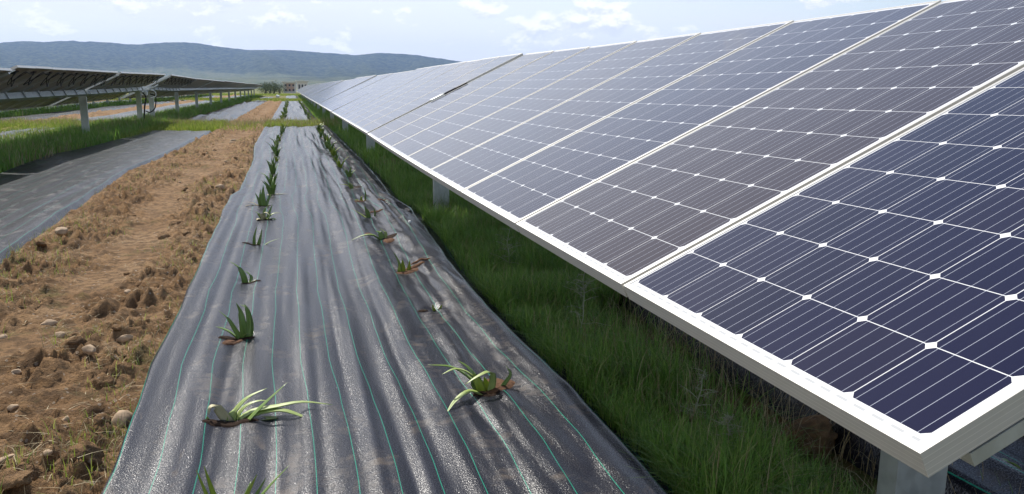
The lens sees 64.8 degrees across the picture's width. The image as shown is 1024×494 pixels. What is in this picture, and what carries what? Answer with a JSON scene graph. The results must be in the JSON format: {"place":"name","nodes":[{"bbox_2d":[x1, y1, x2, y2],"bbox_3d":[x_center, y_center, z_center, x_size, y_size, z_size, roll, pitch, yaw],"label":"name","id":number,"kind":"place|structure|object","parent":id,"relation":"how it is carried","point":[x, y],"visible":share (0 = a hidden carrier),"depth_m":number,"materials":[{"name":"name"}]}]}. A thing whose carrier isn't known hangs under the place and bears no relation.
{"place":"outdoors","nodes":[
{"label":"outdoors","id":0,"kind":"place"},
{"bbox_2d":[0,94,212,117],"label":"grass","id":1,"kind":"structure","parent":0,"point":[28,111],"depth_m":43.81,"materials":[{"name":"green plant"}]},
{"bbox_2d":[4,94,239,130],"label":"dirt path","id":2,"kind":"structure","parent":0,"point":[101,113],"depth_m":40.37,"materials":[{"name":"soil"}]},
{"bbox_2d":[0,128,50,140],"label":"ground cover sheet","id":3,"kind":"object","parent":2,"relation":"on","point":[3,133],"visible":0.18,"depth_m":21.33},
{"bbox_2d":[89,100,212,119],"bbox_3d":[-21.470,-9.056,51.981,1.959,0.148,49.206,-2,11,-15],"label":"ground cover sheet","id":4,"kind":"object","parent":2,"relation":"on","point":[168,107],"visible":0.43,"depth_m":39.94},
{"bbox_2d":[0,100,281,493],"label":"dirt path","id":5,"kind":"structure","parent":0,"point":[39,363],"depth_m":5.04,"materials":[{"name":"soil"}]},
{"bbox_2d":[0,454,14,463],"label":"stone","id":6,"kind":"object","parent":5,"relation":"on","point":[5,458],"visible":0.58,"depth_m":2.84,"materials":[{"name":"beige stone"}]},
{"bbox_2d":[7,404,18,411],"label":"stone","id":7,"kind":"object","parent":5,"relation":"on","point":[11,407],"visible":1,"depth_m":3.31,"materials":[{"name":"beige stone"}]},
{"bbox_2d":[11,369,21,373],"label":"stone","id":8,"kind":"object","parent":5,"relation":"on","point":[18,371],"visible":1,"depth_m":3.70,"materials":[{"name":"beige stone"}]},
{"bbox_2d":[0,470,32,490],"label":"earth clod","id":9,"kind":"object","parent":5,"relation":"on","point":[18,479],"visible":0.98,"depth_m":2.56,"materials":[{"name":"soil"}]},
{"bbox_2d":[16,462,38,480],"bbox_3d":[-1.653,0.775,2.740,0.089,0.054,0.073,31,44,7],"label":"earth clod","id":10,"kind":"object","parent":5,"relation":"on","point":[34,474],"visible":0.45,"depth_m":2.73,"materials":[{"name":"soil"}]},
{"bbox_2d":[36,240,46,246],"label":"earth clod","id":11,"kind":"object","parent":5,"relation":"on","point":[40,243],"visible":1,"depth_m":6.45,"materials":[{"name":"soil"}]},
{"bbox_2d":[43,449,52,455],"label":"pebble","id":12,"kind":"object","parent":5,"relation":"on","point":[49,452],"visible":0.99,"depth_m":2.82,"materials":[{"name":"stone"}]},
{"bbox_2d":[40,319,57,325],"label":"stone","id":13,"kind":"object","parent":5,"relation":"on","point":[50,322],"visible":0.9,"depth_m":4.49,"materials":[{"name":"beige stone"}]},
{"bbox_2d":[52,331,67,337],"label":"pebble","id":14,"kind":"object","parent":5,"relation":"on","point":[59,334],"visible":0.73,"depth_m":4.31,"materials":[{"name":"stone"}]},
{"bbox_2d":[55,227,67,235],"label":"stone","id":15,"kind":"object","parent":5,"relation":"on","point":[61,231],"visible":0.95,"depth_m":6.75,"materials":[{"name":"beige stone"}]},
{"bbox_2d":[62,415,69,422],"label":"stone","id":16,"kind":"object","parent":5,"relation":"on","point":[65,418],"visible":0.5,"depth_m":3.17,"materials":[{"name":"beige stone"}]},
{"bbox_2d":[66,335,87,345],"bbox_3d":[-2.207,0.486,4.079,0.125,0.073,0.112,-22,-20,40],"label":"earth clod","id":17,"kind":"object","parent":5,"relation":"on","point":[79,340],"visible":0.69,"depth_m":4.04,"materials":[{"name":"soil"}]},
{"bbox_2d":[54,440,104,466],"bbox_3d":[-1.513,0.744,2.816,0.162,0.131,0.136,1,11,3],"label":"earth clod","id":18,"kind":"object","parent":5,"relation":"on","point":[90,448],"visible":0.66,"depth_m":2.79,"materials":[{"name":"soil"}]},
{"bbox_2d":[82,344,95,354],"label":"stone","id":19,"kind":"object","parent":5,"relation":"on","point":[89,349],"visible":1,"depth_m":3.87,"materials":[{"name":"beige stone"}]},
{"bbox_2d":[91,412,110,424],"bbox_3d":[-1.596,0.672,3.116,0.068,0.043,0.084,22,30,18],"label":"earth clod","id":20,"kind":"object","parent":5,"relation":"on","point":[98,418],"visible":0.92,"depth_m":3.11,"materials":[{"name":"soil"}]},
{"bbox_2d":[92,372,115,388],"bbox_3d":[-1.810,0.599,3.580,0.124,0.078,0.082,3,11,12],"label":"earth clod","id":21,"kind":"object","parent":5,"relation":"on","point":[97,382],"visible":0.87,"depth_m":3.56,"materials":[{"name":"soil"}]},
{"bbox_2d":[111,324,124,330],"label":"earth clod","id":22,"kind":"object","parent":5,"relation":"on","point":[116,327],"visible":0.98,"depth_m":4.22,"materials":[{"name":"soil"}]},
{"bbox_2d":[110,410,132,427],"bbox_3d":[-1.550,0.691,3.201,0.088,0.071,0.101,-12,29,-21],"label":"stone","id":23,"kind":"object","parent":5,"relation":"on","point":[128,416],"visible":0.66,"depth_m":3.18,"materials":[{"name":"beige stone"}]},
{"bbox_2d":[116,334,133,342],"bbox_3d":[-2.020,0.478,4.205,0.084,0.042,0.035,-3,12,-17],"label":"stone","id":24,"kind":"object","parent":5,"relation":"on","point":[124,338],"visible":0.97,"depth_m":4.19,"materials":[{"name":"beige stone"}]},
{"bbox_2d":[0,128,252,493],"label":"straw","id":25,"kind":"object","parent":5,"relation":"on","point":[60,445],"visible":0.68,"depth_m":4.00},
{"bbox_2d":[0,129,258,493],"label":"grass tufts","id":26,"kind":"object","parent":5,"relation":"on","point":[8,464],"visible":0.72,"depth_m":3.95,"materials":[{"name":"plant"}]},
{"bbox_2d":[158,232,170,238],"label":"earth clod","id":27,"kind":"object","parent":5,"relation":"on","point":[164,235],"visible":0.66,"depth_m":7.10,"materials":[{"name":"soil"}]},
{"bbox_2d":[169,220,180,224],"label":"earth clod","id":28,"kind":"object","parent":5,"relation":"on","point":[174,222],"visible":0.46,"depth_m":7.75,"materials":[{"name":"soil"}]},
{"bbox_2d":[182,231,190,235],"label":"earth clod","id":29,"kind":"object","parent":5,"relation":"on","point":[184,233],"visible":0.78,"depth_m":7.10,"materials":[{"name":"soil"}]},
{"bbox_2d":[215,184,224,189],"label":"pebble","id":30,"kind":"object","parent":5,"relation":"on","point":[221,186],"visible":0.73,"depth_m":10.15,"materials":[{"name":"stone"}]},
{"bbox_2d":[271,101,316,120],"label":"ground cover sheet","id":31,"kind":"object","parent":5,"relation":"on","point":[295,109],"visible":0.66,"depth_m":43.24,"materials":[{"name":"grey fabric"}]},
{"bbox_2d":[101,125,677,493],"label":"ground cover sheet","id":32,"kind":"object","parent":5,"relation":"on","point":[353,336],"visible":0.92,"depth_m":3.63,"materials":[{"name":"black plastic"}]},
{"bbox_2d":[196,466,285,493],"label":"aloe plant","id":33,"kind":"object","parent":32,"relation":"on","point":[212,489],"visible":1,"depth_m":2.42,"materials":[{"name":"green plant"}]},
{"bbox_2d":[231,262,253,282],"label":"aloe plant","id":34,"kind":"object","parent":32,"relation":"on","point":[244,279],"visible":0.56,"depth_m":5.46,"materials":[{"name":"green plant"}]},
{"bbox_2d":[246,186,272,205],"bbox_3d":[-2.765,-0.549,8.744,0.360,0.244,0.052,-2,11,-15],"label":"aloe plant","id":35,"kind":"object","parent":32,"relation":"on","point":[261,199],"visible":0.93,"depth_m":8.76,"materials":[{"name":"green plant"}]},
{"bbox_2d":[253,227,276,244],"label":"aloe plant","id":36,"kind":"object","parent":32,"relation":"on","point":[259,239],"visible":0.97,"depth_m":6.77,"materials":[{"name":"green plant"}]},
{"bbox_2d":[262,177,277,195],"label":"aloe plant","id":37,"kind":"object","parent":32,"relation":"on","point":[271,189],"visible":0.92,"depth_m":9.71,"materials":[{"name":"green plant"}]},
{"bbox_2d":[262,172,277,185],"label":"aloe plant","id":38,"kind":"object","parent":32,"relation":"on","point":[270,179],"visible":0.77,"depth_m":10.76,"materials":[{"name":"green plant"}]},
{"bbox_2d":[267,161,277,173],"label":"aloe plant","id":39,"kind":"object","parent":32,"relation":"on","point":[273,169],"visible":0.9,"depth_m":12.07,"materials":[{"name":"green plant"}]},
{"bbox_2d":[266,142,278,150],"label":"aloe plant","id":40,"kind":"object","parent":32,"relation":"on","point":[273,147],"visible":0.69,"depth_m":16.28,"materials":[{"name":"green plant"}]},
{"bbox_2d":[273,149,279,155],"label":"aloe plant","id":41,"kind":"object","parent":32,"relation":"on","point":[276,153],"visible":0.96,"depth_m":15.22,"materials":[{"name":"green plant"}]},
{"bbox_2d":[326,139,336,150],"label":"aloe plant","id":42,"kind":"object","parent":32,"relation":"on","point":[329,146],"visible":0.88,"depth_m":16.51,"materials":[{"name":"green plant"}]},
{"bbox_2d":[330,147,339,155],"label":"aloe plant","id":43,"kind":"object","parent":32,"relation":"on","point":[333,152],"visible":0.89,"depth_m":15.17,"materials":[{"name":"green plant"}]},
{"bbox_2d":[331,150,338,160],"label":"aloe plant","id":44,"kind":"object","parent":32,"relation":"on","point":[335,157],"visible":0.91,"depth_m":14.04,"materials":[{"name":"green plant"}]},
{"bbox_2d":[335,157,347,167],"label":"aloe plant","id":45,"kind":"object","parent":32,"relation":"on","point":[339,164],"visible":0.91,"depth_m":12.73,"materials":[{"name":"green plant"}]},
{"bbox_2d":[342,180,353,188],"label":"aloe plant","id":46,"kind":"object","parent":32,"relation":"on","point":[350,186],"visible":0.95,"depth_m":10.26,"materials":[{"name":"green plant"}]},
{"bbox_2d":[344,167,354,176],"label":"aloe plant","id":47,"kind":"object","parent":32,"relation":"on","point":[349,173],"visible":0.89,"depth_m":11.50,"materials":[{"name":"green plant"}]},
{"bbox_2d":[202,186,514,427],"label":"planting hole soil","id":48,"kind":"structure","parent":32,"relation":"on","point":[214,423],"depth_m":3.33,"materials":[{"name":"brown soil"}]},
{"bbox_2d":[215,303,253,338],"bbox_3d":[-1.442,0.395,4.193,0.187,0.206,0.055,-2,11,-15],"label":"aloe plant","id":49,"kind":"object","parent":48,"relation":"on","point":[246,326],"visible":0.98,"depth_m":4.21,"materials":[{"name":"green plant"}]},
{"bbox_2d":[256,204,275,219],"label":"aloe plant","id":50,"kind":"object","parent":48,"relation":"on","point":[262,216],"visible":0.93,"depth_m":7.93,"materials":[{"name":"green plant"}]},
{"bbox_2d":[206,385,331,420],"bbox_3d":[-0.957,0.627,3.197,0.486,0.165,0.141,-2,11,-15],"label":"aloe plant","id":51,"kind":"object","parent":48,"relation":"in","point":[221,412],"visible":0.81,"depth_m":3.20,"materials":[{"name":"green plant"}]},
{"bbox_2d":[394,253,410,271],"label":"aloe plant","id":52,"kind":"object","parent":48,"relation":"on","point":[401,266],"visible":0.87,"depth_m":5.67,"materials":[{"name":"green plant"}]},
{"bbox_2d":[434,361,511,410],"bbox_3d":[-0.194,0.560,3.351,0.354,0.157,0.188,-10,15,-42],"label":"aloe plant","id":53,"kind":"object","parent":48,"relation":"on","point":[478,384],"visible":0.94,"depth_m":3.38,"materials":[{"name":"green plant"}]},
{"bbox_2d":[353,205,375,217],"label":"aloe plant","id":54,"kind":"object","parent":32,"relation":"on","point":[367,213],"visible":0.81,"depth_m":8.07,"materials":[{"name":"green plant"}]},
{"bbox_2d":[353,228,386,239],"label":"aloe plant","id":55,"kind":"object","parent":32,"relation":"on","point":[381,235],"visible":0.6,"depth_m":6.94,"materials":[{"name":"green plant"}]},
{"bbox_2d":[0,40,459,87],"bbox_3d":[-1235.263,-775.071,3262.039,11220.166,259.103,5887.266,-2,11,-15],"label":"hills","id":56,"kind":"structure","parent":0,"point":[198,60],"depth_m":3997.74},
{"bbox_2d":[281,81,296,92],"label":"building","id":57,"kind":"structure","parent":0,"point":[292,87],"depth_m":198.78,"materials":[{"name":"grey"}]},
{"bbox_2d":[295,81,308,92],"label":"building","id":58,"kind":"structure","parent":0,"point":[300,84],"depth_m":216.49,"materials":[{"name":"grey"}]},
{"bbox_2d":[298,95,423,176],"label":"grass","id":59,"kind":"structure","parent":0,"point":[355,139],"depth_m":16.69,"materials":[{"name":"green plant"}]},
{"bbox_2d":[0,0,945,61],"label":"sky","id":60,"kind":"structure","parent":0,"point":[456,30],"materials":[{"name":"white"}]},
{"bbox_2d":[0,88,1012,493],"bbox_3d":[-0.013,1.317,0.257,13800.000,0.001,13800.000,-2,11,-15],"label":"ground","id":61,"kind":"structure","parent":0,"point":[748,398],"depth_m":3.58,"materials":[{"name":"green plant"}]},
{"bbox_2d":[0,68,11,77],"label":"solar table","id":62,"kind":"object","parent":61,"relation":"on","point":[4,72],"visible":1,"depth_m":12.59,"materials":[{"name":"white glass"}]},
{"bbox_2d":[0,65,117,110],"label":"solar table","id":63,"kind":"object","parent":61,"relation":"on","point":[23,87],"visible":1,"depth_m":16.63,"materials":[{"name":"grey glass"}]},
{"bbox_2d":[0,101,173,120],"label":"ground cover sheet","id":64,"kind":"object","parent":61,"relation":"on","point":[55,114],"visible":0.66,"depth_m":39.09,"materials":[{"name":"grey fabric"}]},
{"bbox_2d":[0,130,211,263],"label":"ground cover sheet","id":65,"kind":"object","parent":61,"relation":"on","point":[37,195],"visible":0.94,"depth_m":11.23,"materials":[{"name":"grey plastic"}]},
{"bbox_2d":[47,72,165,132],"bbox_3d":[-11.783,-4.250,24.848,1.990,1.482,8.625,-28,17,-9],"label":"solar table","id":66,"kind":"object","parent":61,"relation":"on","point":[119,84],"visible":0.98,"depth_m":23.47,"materials":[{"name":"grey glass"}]},
{"bbox_2d":[0,94,262,172],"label":"grass","id":67,"kind":"structure","parent":61,"relation":"on","point":[93,141],"depth_m":19.16,"materials":[{"name":"green plant"}]},
{"bbox_2d":[141,84,158,117],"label":"tracker drive","id":68,"kind":"structure","parent":61,"relation":"on","point":[145,91],"depth_m":29.21,"materials":[{"name":"metal"}]},
{"bbox_2d":[121,74,196,116],"bbox_3d":[-14.182,-5.992,33.761,1.990,1.549,8.613,-28,16,-9],"label":"solar table","id":69,"kind":"object","parent":61,"relation":"on","point":[171,83],"visible":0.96,"depth_m":32.28,"materials":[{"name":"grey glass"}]},
{"bbox_2d":[0,103,339,170],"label":"straw","id":70,"kind":"object","parent":61,"relation":"on","point":[185,119],"visible":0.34,"depth_m":26.62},
{"bbox_2d":[0,116,340,139],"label":"lush grass","id":71,"kind":"structure","parent":61,"relation":"on","point":[182,126],"depth_m":25.30,"materials":[{"name":"green plant"}]},
{"bbox_2d":[158,78,212,111],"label":"solar table","id":72,"kind":"object","parent":61,"relation":"on","point":[196,84],"visible":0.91,"depth_m":40.53,"materials":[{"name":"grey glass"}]},
{"bbox_2d":[171,96,219,100],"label":"ground cover sheet","id":73,"kind":"object","parent":61,"relation":"on","point":[200,97],"visible":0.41,"depth_m":96.51,"materials":[{"name":"grey fabric"}]},
{"bbox_2d":[184,80,224,106],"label":"solar table","id":74,"kind":"object","parent":61,"relation":"on","point":[210,85],"visible":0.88,"depth_m":48.37,"materials":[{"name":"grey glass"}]},
{"bbox_2d":[111,93,308,101],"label":"lush grass","id":75,"kind":"structure","parent":61,"relation":"on","point":[250,99],"depth_m":83.82,"materials":[{"name":"green plant"}]},
{"bbox_2d":[199,81,231,104],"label":"solar table","id":76,"kind":"object","parent":61,"relation":"on","point":[219,86],"visible":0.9,"depth_m":56.45,"materials":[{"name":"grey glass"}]},
{"bbox_2d":[212,82,239,102],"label":"solar table","id":77,"kind":"object","parent":61,"relation":"on","point":[232,84],"visible":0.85,"depth_m":64.81,"materials":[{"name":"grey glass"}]},
{"bbox_2d":[188,102,264,120],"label":"ground cover sheet","id":78,"kind":"object","parent":61,"relation":"on","point":[235,111],"visible":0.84,"depth_m":40.69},
{"bbox_2d":[222,82,243,100],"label":"solar table","id":79,"kind":"object","parent":61,"relation":"on","point":[234,87],"visible":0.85,"depth_m":72.24,"materials":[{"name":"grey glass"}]},
{"bbox_2d":[226,83,248,99],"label":"solar table","id":80,"kind":"object","parent":61,"relation":"on","point":[240,87],"visible":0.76,"depth_m":79.90,"materials":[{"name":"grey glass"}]},
{"bbox_2d":[236,83,251,97],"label":"solar table","id":81,"kind":"object","parent":61,"relation":"on","point":[244,87],"visible":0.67,"depth_m":89.81,"materials":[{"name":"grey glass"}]},
{"bbox_2d":[241,84,254,96],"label":"solar table","id":82,"kind":"object","parent":61,"relation":"on","point":[247,88],"visible":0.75,"depth_m":96.63,"materials":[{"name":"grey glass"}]},
{"bbox_2d":[254,83,276,93],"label":"tree","id":83,"kind":"object","parent":61,"relation":"on","point":[264,88],"visible":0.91,"depth_m":167.24,"materials":[{"name":"green plant"}]},
{"bbox_2d":[260,81,281,93],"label":"tree","id":84,"kind":"object","parent":61,"relation":"on","point":[275,89],"visible":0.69,"depth_m":170.97,"materials":[{"name":"green plant"}]},
{"bbox_2d":[271,83,288,93],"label":"tree","id":85,"kind":"object","parent":61,"relation":"on","point":[280,91],"visible":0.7,"depth_m":174.44,"materials":[{"name":"green plant"}]},
{"bbox_2d":[286,95,298,98],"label":"ground cover sheet","id":86,"kind":"object","parent":61,"relation":"on","point":[291,96],"visible":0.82,"depth_m":108.06,"materials":[{"name":"grey fabric"}]},
{"bbox_2d":[300,83,322,103],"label":"solar table","id":87,"kind":"object","parent":61,"relation":"on","point":[310,89],"visible":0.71,"depth_m":66.69,"materials":[{"name":"blue glass"}]},
{"bbox_2d":[302,83,325,105],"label":"solar table","id":88,"kind":"object","parent":61,"relation":"on","point":[314,103],"visible":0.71,"depth_m":59.02,"materials":[{"name":"blue glass"}]},
{"bbox_2d":[303,81,334,108],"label":"solar table","id":89,"kind":"object","parent":61,"relation":"on","point":[307,93],"visible":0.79,"depth_m":50.73,"materials":[{"name":"blue glass"}]},
{"bbox_2d":[305,80,342,113],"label":"solar table","id":90,"kind":"object","parent":61,"relation":"on","point":[321,89],"visible":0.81,"depth_m":43.01,"materials":[{"name":"blue glass"}]},
{"bbox_2d":[308,79,352,118],"bbox_3d":[-7.925,-6.481,36.526,1.990,1.441,8.589,-28,17,-9],"label":"solar table","id":91,"kind":"object","parent":61,"relation":"on","point":[314,96],"visible":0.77,"depth_m":35.94,"materials":[{"name":"blue glass"}]},
{"bbox_2d":[312,75,376,131],"bbox_3d":[-5.766,-4.951,28.679,1.990,1.460,8.599,-29,17,-8],"label":"solar table","id":92,"kind":"object","parent":61,"relation":"on","point":[339,89],"visible":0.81,"depth_m":27.10,"materials":[{"name":"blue glass"}]},
{"bbox_2d":[319,70,413,151],"bbox_3d":[-3.614,-3.388,20.830,1.990,1.458,8.599,-28,17,-8],"label":"solar table","id":93,"kind":"object","parent":61,"relation":"on","point":[352,94],"visible":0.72,"depth_m":19.47,"materials":[{"name":"blue glass"}]},
{"bbox_2d":[332,53,522,211],"bbox_3d":[-1.456,-1.848,12.979,1.990,1.456,8.599,-29,17,-8],"label":"solar table","id":94,"kind":"object","parent":61,"relation":"on","point":[366,114],"visible":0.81,"depth_m":10.92,"materials":[{"name":"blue glass"}]},
{"bbox_2d":[494,226,522,264],"bbox_3d":[-0.031,-0.048,5.945,0.272,0.480,0.208,-2,11,-15],"label":"dry thistle","id":95,"kind":"object","parent":61,"relation":"on","point":[508,245],"visible":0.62,"depth_m":5.97,"materials":[{"name":"green plant"}]},
{"bbox_2d":[564,272,606,332],"bbox_3d":[0.373,0.303,4.317,0.257,0.421,0.234,-2,11,-15],"label":"dry thistle","id":96,"kind":"object","parent":61,"relation":"on","point":[583,289],"visible":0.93,"depth_m":4.28,"materials":[{"name":"plant"}]},
{"bbox_2d":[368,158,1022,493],"bbox_3d":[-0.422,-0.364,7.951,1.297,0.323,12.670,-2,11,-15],"label":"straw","id":97,"kind":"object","parent":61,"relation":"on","point":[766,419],"visible":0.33,"depth_m":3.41,"materials":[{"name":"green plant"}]},
{"bbox_2d":[368,0,1023,493],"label":"solar table","id":98,"kind":"object","parent":61,"relation":"on","point":[822,216],"visible":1,"depth_m":2.18,"materials":[{"name":"blue glass"}]},
{"bbox_2d":[430,82,466,101],"bbox_3d":[-0.695,-1.700,8.955,0.431,0.261,0.100,-2,11,-15],"label":"drive coupling","id":99,"kind":"object","parent":98,"relation":"attached to","point":[438,96],"visible":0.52,"depth_m":8.93,"materials":[{"name":"metal"}]},
{"bbox_2d":[677,367,716,418],"bbox_3d":[0.734,0.605,3.196,0.136,0.267,0.175,-7,13,-33],"label":"dry thistle","id":100,"kind":"object","parent":61,"relation":"on","point":[708,392],"visible":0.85,"depth_m":3.19,"materials":[{"name":"plant"}]},
{"bbox_2d":[712,410,746,448],"bbox_3d":[0.787,0.682,2.913,0.134,0.224,0.140,4,12,17],"label":"dry thistle","id":101,"kind":"object","parent":61,"relation":"on","point":[730,417],"visible":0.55,"depth_m":2.88,"materials":[{"name":"grey plant"}]},
{"bbox_2d":[479,210,1023,493],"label":"ground cover sheet","id":102,"kind":"object","parent":61,"relation":"on","point":[964,477],"depth_m":2.93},
{"bbox_2d":[780,414,837,457],"bbox_3d":[1.115,0.727,3.086,0.201,0.179,0.213,-21,30,-29],"label":"earth clod","id":103,"kind":"object","parent":61,"relation":"on","point":[820,422],"visible":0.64,"depth_m":3.01,"materials":[{"name":"soil"}]},
{"bbox_2d":[1001,458,1021,469],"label":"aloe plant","id":104,"kind":"object","parent":61,"relation":"on","point":[1012,463],"visible":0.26,"depth_m":2.73,"materials":[{"name":"green plant"}]}
]}

